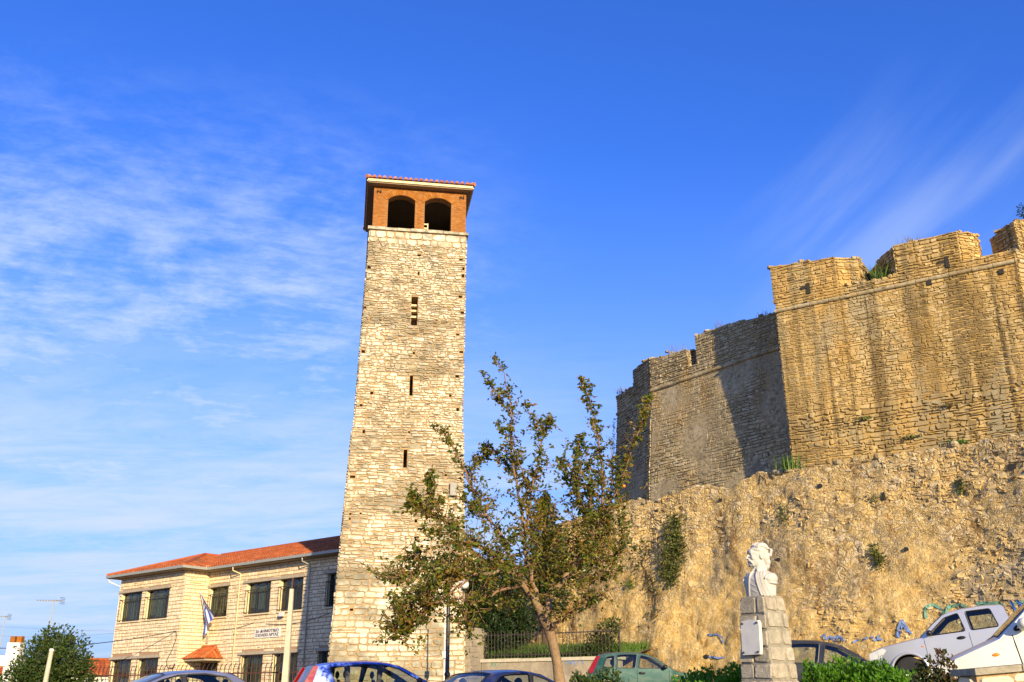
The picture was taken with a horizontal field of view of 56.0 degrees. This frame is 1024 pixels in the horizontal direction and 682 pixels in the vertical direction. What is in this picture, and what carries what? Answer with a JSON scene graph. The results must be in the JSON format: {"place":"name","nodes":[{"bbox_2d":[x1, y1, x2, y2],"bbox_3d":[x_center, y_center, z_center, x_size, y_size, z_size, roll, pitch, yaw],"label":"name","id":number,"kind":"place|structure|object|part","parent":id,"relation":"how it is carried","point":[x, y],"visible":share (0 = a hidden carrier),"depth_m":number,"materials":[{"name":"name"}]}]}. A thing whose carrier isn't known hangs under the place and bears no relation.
{"place":"outdoors","nodes":[
{"label":"outdoors","id":0,"kind":"place"},
{"bbox_2d":[0,0,1023,658],"label":"sky","id":1,"kind":"structure","parent":0,"point":[183,239],"materials":[{"name":"blue"}]},
{"bbox_2d":[614,218,1023,505],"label":"fortress wall","id":2,"kind":"structure","parent":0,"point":[818,357],"depth_m":48.83,"materials":[{"name":"stone"}]},
{"bbox_2d":[611,418,616,470],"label":"withered creeper","id":3,"kind":"object","parent":2,"relation":"attached to","point":[613,448],"visible":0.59,"depth_m":65.02,"materials":[{"name":"plant"}]},
{"bbox_2d":[849,414,875,420],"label":"wall tuft","id":4,"kind":"object","parent":2,"relation":"attached to","point":[862,418],"visible":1,"depth_m":47.27,"materials":[{"name":"green plant"}]},
{"bbox_2d":[860,258,889,280],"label":"weeds","id":5,"kind":"object","parent":2,"relation":"on","point":[882,273],"visible":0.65,"depth_m":49.62,"materials":[{"name":"green plant"}]},
{"bbox_2d":[898,434,921,438],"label":"wall tuft","id":6,"kind":"object","parent":2,"relation":"attached to","point":[911,437],"visible":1,"depth_m":45.86,"materials":[{"name":"green plant"}]},
{"bbox_2d":[935,401,959,406],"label":"wall tuft","id":7,"kind":"object","parent":2,"relation":"attached to","point":[947,404],"visible":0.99,"depth_m":45.37,"materials":[{"name":"green plant"}]},
{"bbox_2d":[941,439,970,443],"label":"wall tuft","id":8,"kind":"object","parent":2,"relation":"attached to","point":[961,441],"visible":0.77,"depth_m":44.65,"materials":[{"name":"green plant"}]},
{"bbox_2d":[1016,202,1023,218],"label":"rampart bush","id":9,"kind":"object","parent":2,"relation":"on","point":[1018,211],"visible":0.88,"depth_m":51.19,"materials":[{"name":"green plant"}]},
{"bbox_2d":[950,664,1023,681],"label":"garden wall","id":10,"kind":"structure","parent":0,"point":[1009,673],"depth_m":8.79,"materials":[{"name":"stone"}]},
{"bbox_3d":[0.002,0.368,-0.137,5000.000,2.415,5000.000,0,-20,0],"label":"ground","id":11,"kind":"structure","parent":0,"visible":0},
{"bbox_2d":[0,614,11,647],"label":"antenna","id":12,"kind":"object","parent":11,"relation":"on","point":[5,616],"visible":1,"depth_m":61.75,"materials":[{"name":"metal"}]},
{"bbox_2d":[0,636,25,681],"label":"house","id":13,"kind":"structure","parent":11,"relation":"on","point":[10,651],"depth_m":48.47,"materials":[{"name":"paint"}]},
{"bbox_2d":[43,648,53,681],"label":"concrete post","id":14,"kind":"object","parent":11,"relation":"on","point":[48,667],"visible":1,"depth_m":26.70,"materials":[{"name":"concrete"}]},
{"bbox_2d":[37,597,64,625],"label":"antenna","id":15,"kind":"object","parent":11,"relation":"on","point":[53,600],"visible":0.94,"depth_m":52.77,"materials":[{"name":"metal"}]},
{"bbox_2d":[0,621,103,681],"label":"bush","id":16,"kind":"object","parent":11,"relation":"on","point":[32,668],"visible":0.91,"depth_m":31.71,"materials":[{"name":"green plant"}]},
{"bbox_2d":[69,658,109,681],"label":"house","id":17,"kind":"structure","parent":11,"relation":"on","point":[103,662],"depth_m":58.82,"materials":[{"name":"tile"}]},
{"bbox_2d":[131,670,244,681],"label":"grey saloon","id":18,"kind":"object","parent":11,"relation":"on","point":[202,675],"visible":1,"depth_m":17.63,"materials":[{"name":"paint"}]},
{"bbox_2d":[157,675,182,681],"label":"side window","id":19,"kind":"structure","parent":18,"relation":"in","point":[180,676],"depth_m":17.17,"materials":[{"name":"black glass"}]},
{"bbox_2d":[186,673,232,681],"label":"side window","id":20,"kind":"structure","parent":18,"relation":"in","point":[187,675],"depth_m":17.54,"materials":[{"name":"black glass"}]},
{"bbox_2d":[78,661,315,681],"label":"iron fence","id":21,"kind":"object","parent":11,"relation":"on","point":[237,673],"visible":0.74,"depth_m":38.09,"materials":[{"name":"brown metal"}]},
{"bbox_2d":[106,535,339,681],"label":"school building","id":22,"kind":"structure","parent":11,"relation":"on","point":[243,588],"depth_m":52.80,"materials":[{"name":"stone"}]},
{"bbox_2d":[0,631,175,648],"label":"service cable","id":23,"kind":"object","parent":22,"relation":"attached to","point":[118,640],"visible":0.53,"depth_m":52.58,"materials":[{"name":"black plastic"}]},
{"bbox_2d":[108,659,131,681],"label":"window","id":24,"kind":"structure","parent":22,"relation":"in","point":[126,662],"depth_m":55.51,"materials":[{"name":"black glass"}]},
{"bbox_2d":[117,592,141,621],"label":"window","id":25,"kind":"structure","parent":22,"relation":"in","point":[132,603],"depth_m":56.60,"materials":[{"name":"grey glass"}]},
{"bbox_2d":[135,658,157,681],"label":"window","id":26,"kind":"structure","parent":22,"relation":"in","point":[145,661],"depth_m":53.96,"materials":[{"name":"black glass"}]},
{"bbox_2d":[142,589,169,619],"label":"window","id":27,"kind":"structure","parent":22,"relation":"in","point":[159,599],"depth_m":55.02,"materials":[{"name":"grey glass"}]},
{"bbox_2d":[200,592,213,642],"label":"national flag","id":28,"kind":"object","parent":22,"relation":"attached to","point":[208,615],"visible":1,"depth_m":53.19,"materials":[{"name":"white fabric"}]},
{"bbox_2d":[206,663,217,677],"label":"door","id":29,"kind":"structure","parent":22,"relation":"in","point":[215,664],"depth_m":53.34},
{"bbox_2d":[207,586,228,616],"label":"window","id":30,"kind":"structure","parent":22,"relation":"in","point":[220,595],"depth_m":54.04,"materials":[{"name":"grey glass"}]},
{"bbox_2d":[238,654,262,681],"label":"window","id":31,"kind":"structure","parent":22,"relation":"in","point":[251,659],"depth_m":50.76,"materials":[{"name":"black glass"}]},
{"bbox_2d":[243,581,270,614],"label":"window","id":32,"kind":"structure","parent":22,"relation":"in","point":[259,600],"depth_m":51.97,"materials":[{"name":"grey glass"}]},
{"bbox_2d":[254,627,280,637],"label":"name board","id":33,"kind":"object","parent":22,"relation":"attached to","point":[267,632],"visible":1,"depth_m":50.41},
{"bbox_2d":[270,653,297,681],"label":"window","id":34,"kind":"structure","parent":22,"relation":"in","point":[293,656],"depth_m":49.17,"materials":[{"name":"black glass"}]},
{"bbox_2d":[277,577,303,610],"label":"window","id":35,"kind":"structure","parent":22,"relation":"in","point":[298,584],"depth_m":50.35,"materials":[{"name":"grey glass"}]},
{"bbox_2d":[317,651,328,663],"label":"window","id":36,"kind":"structure","parent":22,"relation":"in","point":[324,653],"depth_m":47.55,"materials":[{"name":"black glass"}]},
{"bbox_2d":[324,574,336,606],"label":"window","id":37,"kind":"structure","parent":22,"relation":"in","point":[333,576],"depth_m":48.51,"materials":[{"name":"black glass"}]},
{"bbox_2d":[281,578,293,681],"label":"concrete pole","id":38,"kind":"object","parent":11,"relation":"on","point":[286,664],"visible":1,"depth_m":34.49,"materials":[{"name":"beige concrete"}]},
{"bbox_2d":[293,661,426,681],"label":"blue hatchback","id":39,"kind":"object","parent":11,"relation":"on","point":[322,672],"visible":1,"depth_m":23.83,"materials":[{"name":"paint"}]},
{"bbox_3d":[-4.228,8.084,23.361,0.402,0.399,0.120,8,-22,-22],"label":"side window","id":40,"kind":"part","parent":39,"relation":"part of","materials":[{"name":"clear glass"}]},
{"bbox_3d":[-3.628,8.158,23.623,0.742,0.457,0.135,8,-22,-22],"label":"side window","id":41,"kind":"part","parent":39,"relation":"part of","materials":[{"name":"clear glass"}]},
{"bbox_3d":[-2.754,8.298,23.980,1.114,0.434,0.130,8,-22,-22],"label":"side window","id":42,"kind":"part","parent":39,"relation":"part of","materials":[{"name":"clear glass"}]},
{"bbox_2d":[327,174,475,681],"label":"stone tower","id":43,"kind":"structure","parent":11,"relation":"on","point":[409,391],"depth_m":43.63,"materials":[{"name":"stone"}]},
{"bbox_2d":[449,482,457,495],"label":"floodlight","id":44,"kind":"object","parent":43,"relation":"attached to","point":[453,486],"visible":0.89,"depth_m":42.32,"materials":[{"name":"metal"}]},
{"bbox_2d":[442,608,445,680],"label":"conduit pole","id":45,"kind":"object","parent":11,"relation":"on","point":[444,654],"visible":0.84,"depth_m":37.43,"materials":[{"name":"white metal"}]},
{"bbox_2d":[431,581,468,678],"bbox_3d":[-1.972,9.323,29.541,1.301,3.916,0.340,-5,-21,11],"label":"street lamp","id":46,"kind":"object","parent":11,"relation":"on","point":[447,672],"visible":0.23,"depth_m":29.55,"materials":[{"name":"black metal"}]},
{"bbox_2d":[464,628,488,681],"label":"stone pier","id":47,"kind":"structure","parent":11,"relation":"on","point":[475,655],"depth_m":40.01,"materials":[{"name":"beige stone"}]},
{"bbox_2d":[443,670,553,681],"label":"blue saloon","id":48,"kind":"object","parent":11,"relation":"on","point":[494,675],"visible":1,"depth_m":19.47,"materials":[{"name":"blue paint"}]},
{"bbox_2d":[443,672,490,681],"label":"rear window","id":49,"kind":"structure","parent":48,"relation":"in","point":[467,672],"depth_m":19.47,"materials":[{"name":"black glass"}]},
{"bbox_2d":[495,673,529,681],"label":"side window","id":50,"kind":"structure","parent":48,"relation":"in","point":[509,673],"depth_m":19.19,"materials":[{"name":"black glass"}]},
{"bbox_2d":[532,674,551,681],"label":"side window","id":51,"kind":"structure","parent":48,"relation":"in","point":[534,674],"depth_m":19.54,"materials":[{"name":"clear glass"}]},
{"bbox_2d":[360,352,653,681],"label":"pear tree","id":52,"kind":"object","parent":11,"relation":"on","point":[445,571],"visible":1,"depth_m":18.76,"materials":[{"name":"green plant"}]},
{"bbox_2d":[480,656,625,681],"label":"retaining wall","id":53,"kind":"structure","parent":11,"relation":"on","point":[543,666],"depth_m":38.60,"materials":[{"name":"concrete"}]},
{"bbox_2d":[484,627,613,658],"bbox_3d":[1.434,12.258,39.031,5.788,1.112,0.064,-10,-23,25],"label":"iron railing","id":54,"kind":"object","parent":53,"relation":"on","point":[541,633],"visible":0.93,"depth_m":39.05,"materials":[{"name":"metal"}]},
{"bbox_2d":[580,616,624,656],"bbox_3d":[3.600,12.039,38.516,1.824,2.059,1.447,0,-20,0],"label":"bush","id":55,"kind":"object","parent":53,"relation":"on","point":[607,625],"visible":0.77,"depth_m":38.39,"materials":[{"name":"green plant"}]},
{"bbox_2d":[618,630,620,651],"bbox_3d":[4.218,11.842,37.799,0.102,1.001,0.102,-9,-22,21],"label":"fence post","id":56,"kind":"object","parent":53,"relation":"on","point":[619,640],"visible":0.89,"depth_m":37.82,"materials":[{"name":"metal"}]},
{"bbox_2d":[569,666,624,681],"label":"shrub","id":57,"kind":"object","parent":11,"relation":"on","point":[579,677],"visible":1,"depth_m":14.24,"materials":[{"name":"green plant"}]},
{"bbox_2d":[586,652,687,681],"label":"green hatchback","id":58,"kind":"object","parent":11,"relation":"on","point":[659,673],"visible":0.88,"depth_m":30.54,"materials":[{"name":"paint"}]},
{"bbox_3d":[3.094,10.224,30.707,0.382,0.377,0.115,0,-20,3],"label":"side window","id":59,"kind":"part","parent":58,"relation":"part of","materials":[{"name":"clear glass"}]},
{"bbox_3d":[3.665,10.203,30.687,0.666,0.442,0.131,0,-20,3],"label":"side window","id":60,"kind":"part","parent":58,"relation":"part of","materials":[{"name":"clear glass"}]},
{"bbox_3d":[4.480,10.207,30.635,0.935,0.417,0.126,0,-20,3],"label":"side window","id":61,"kind":"part","parent":58,"relation":"part of","materials":[{"name":"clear glass"}]},
{"bbox_2d":[671,661,741,681],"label":"clipped hedge","id":62,"kind":"object","parent":11,"relation":"on","point":[732,673],"visible":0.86,"depth_m":12.04,"materials":[{"name":"green plant"}]},
{"bbox_2d":[509,431,1023,681],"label":"rubble wall","id":63,"kind":"structure","parent":11,"relation":"on","point":[945,547],"depth_m":36.55,"materials":[{"name":"stone"}]},
{"bbox_2d":[623,574,635,593],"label":"wall plant","id":64,"kind":"object","parent":63,"relation":"attached to","point":[628,584],"depth_m":43.36,"materials":[{"name":"green plant"}]},
{"bbox_2d":[631,541,661,620],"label":"dry creeper","id":65,"kind":"object","parent":63,"relation":"attached to","point":[652,582],"visible":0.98,"depth_m":42.54,"materials":[{"name":"brown plant"}]},
{"bbox_2d":[654,503,690,589],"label":"hanging creeper","id":66,"kind":"object","parent":63,"relation":"hanging from","point":[669,572],"visible":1,"depth_m":42.13,"materials":[{"name":"green plant"}]},
{"bbox_2d":[774,498,788,525],"bbox_3d":[10.841,6.890,38.773,0.427,1.230,0.739,11,-23,-27],"label":"wall plant","id":67,"kind":"object","parent":63,"relation":"attached to","point":[782,509],"depth_m":38.73,"materials":[{"name":"green plant"}]},
{"bbox_2d":[774,452,806,469],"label":"weeds","id":68,"kind":"object","parent":63,"relation":"on","point":[785,466],"visible":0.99,"depth_m":39.25,"materials":[{"name":"green plant"}]},
{"bbox_2d":[863,493,881,505],"bbox_3d":[13.556,5.947,36.217,0.330,0.594,0.738,18,-27,-41],"label":"wall plant","id":69,"kind":"object","parent":63,"relation":"attached to","point":[873,497],"depth_m":36.19,"materials":[{"name":"green plant"}]},
{"bbox_2d":[865,542,886,571],"bbox_3d":[13.356,7.900,35.306,0.669,1.119,0.646,0,-20,0],"label":"wall plant","id":70,"kind":"object","parent":63,"relation":"attached to","point":[878,561],"depth_m":35.33,"materials":[{"name":"green plant"}]},
{"bbox_2d":[954,474,968,494],"bbox_3d":[15.949,5.153,34.177,0.455,0.899,0.554,0,-20,0],"label":"wall plant","id":71,"kind":"object","parent":63,"relation":"attached to","point":[960,485],"depth_m":34.12,"materials":[{"name":"green plant"}]},
{"bbox_2d":[740,595,798,681],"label":"stone pedestal","id":72,"kind":"object","parent":11,"relation":"on","point":[766,653],"visible":1,"depth_m":11.15,"materials":[{"name":"stone"}]},
{"bbox_2d":[743,542,777,596],"bbox_3d":[2.989,2.761,11.605,0.330,0.666,0.455,14,-25,-34],"label":"bust statue","id":73,"kind":"object","parent":72,"relation":"on","point":[759,579],"visible":0.94,"depth_m":11.53,"materials":[{"name":"stone"}]},
{"bbox_2d":[791,640,906,681],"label":"black hatchback","id":74,"kind":"object","parent":11,"relation":"on","point":[820,646],"visible":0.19,"depth_m":20.95,"materials":[{"name":"paint"}]},
{"bbox_3d":[6.370,6.799,20.969,0.666,0.442,0.131,-3,-21,14],"label":"side window","id":75,"kind":"part","parent":74,"relation":"part of","materials":[{"name":"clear glass"}]},
{"bbox_3d":[7.166,6.763,20.766,0.935,0.417,0.126,-3,-21,14],"label":"side window","id":76,"kind":"part","parent":74,"relation":"part of","materials":[{"name":"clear glass"}]},
{"bbox_2d":[800,654,920,681],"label":"clipped hedge","id":77,"kind":"object","parent":11,"relation":"on","point":[872,671],"visible":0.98,"depth_m":11.17,"materials":[{"name":"green plant"}]},
{"bbox_2d":[909,647,957,681],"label":"russet shrub","id":78,"kind":"object","parent":11,"relation":"on","point":[938,674],"visible":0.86,"depth_m":9.83,"materials":[{"name":"brown plant"}]},
{"bbox_2d":[869,599,1022,674],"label":"silver pickup","id":79,"kind":"object","parent":11,"relation":"on","point":[903,654],"visible":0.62,"depth_m":24.45,"materials":[{"name":"paint"}]},
{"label":"side window","id":80,"kind":"part","parent":79,"relation":"part of","materials":[{"name":"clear glass"}]},
{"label":"side window","id":81,"kind":"part","parent":79,"relation":"part of","materials":[{"name":"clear glass"}]},
{"bbox_2d":[920,603,1023,678],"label":"white hatchback","id":82,"kind":"object","parent":11,"relation":"on","point":[1003,644],"visible":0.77,"depth_m":10.66,"materials":[{"name":"paint"}]},
{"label":"grass bank","id":83,"kind":"structure","parent":0,"visible":0},
{"bbox_2d":[464,557,539,658],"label":"evergreen tree","id":84,"kind":"object","parent":83,"relation":"on","point":[498,622],"visible":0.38,"depth_m":41.61,"materials":[{"name":"green plant"}]},
{"bbox_2d":[524,496,572,644],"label":"evergreen tree","id":85,"kind":"object","parent":83,"relation":"on","point":[542,591],"visible":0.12,"depth_m":44.71,"materials":[{"name":"green plant"}]},
{"bbox_2d":[486,640,649,658],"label":"grass","id":86,"kind":"structure","parent":83,"relation":"on","point":[632,647],"depth_m":39.71,"materials":[{"name":"green plant"}]}
]}

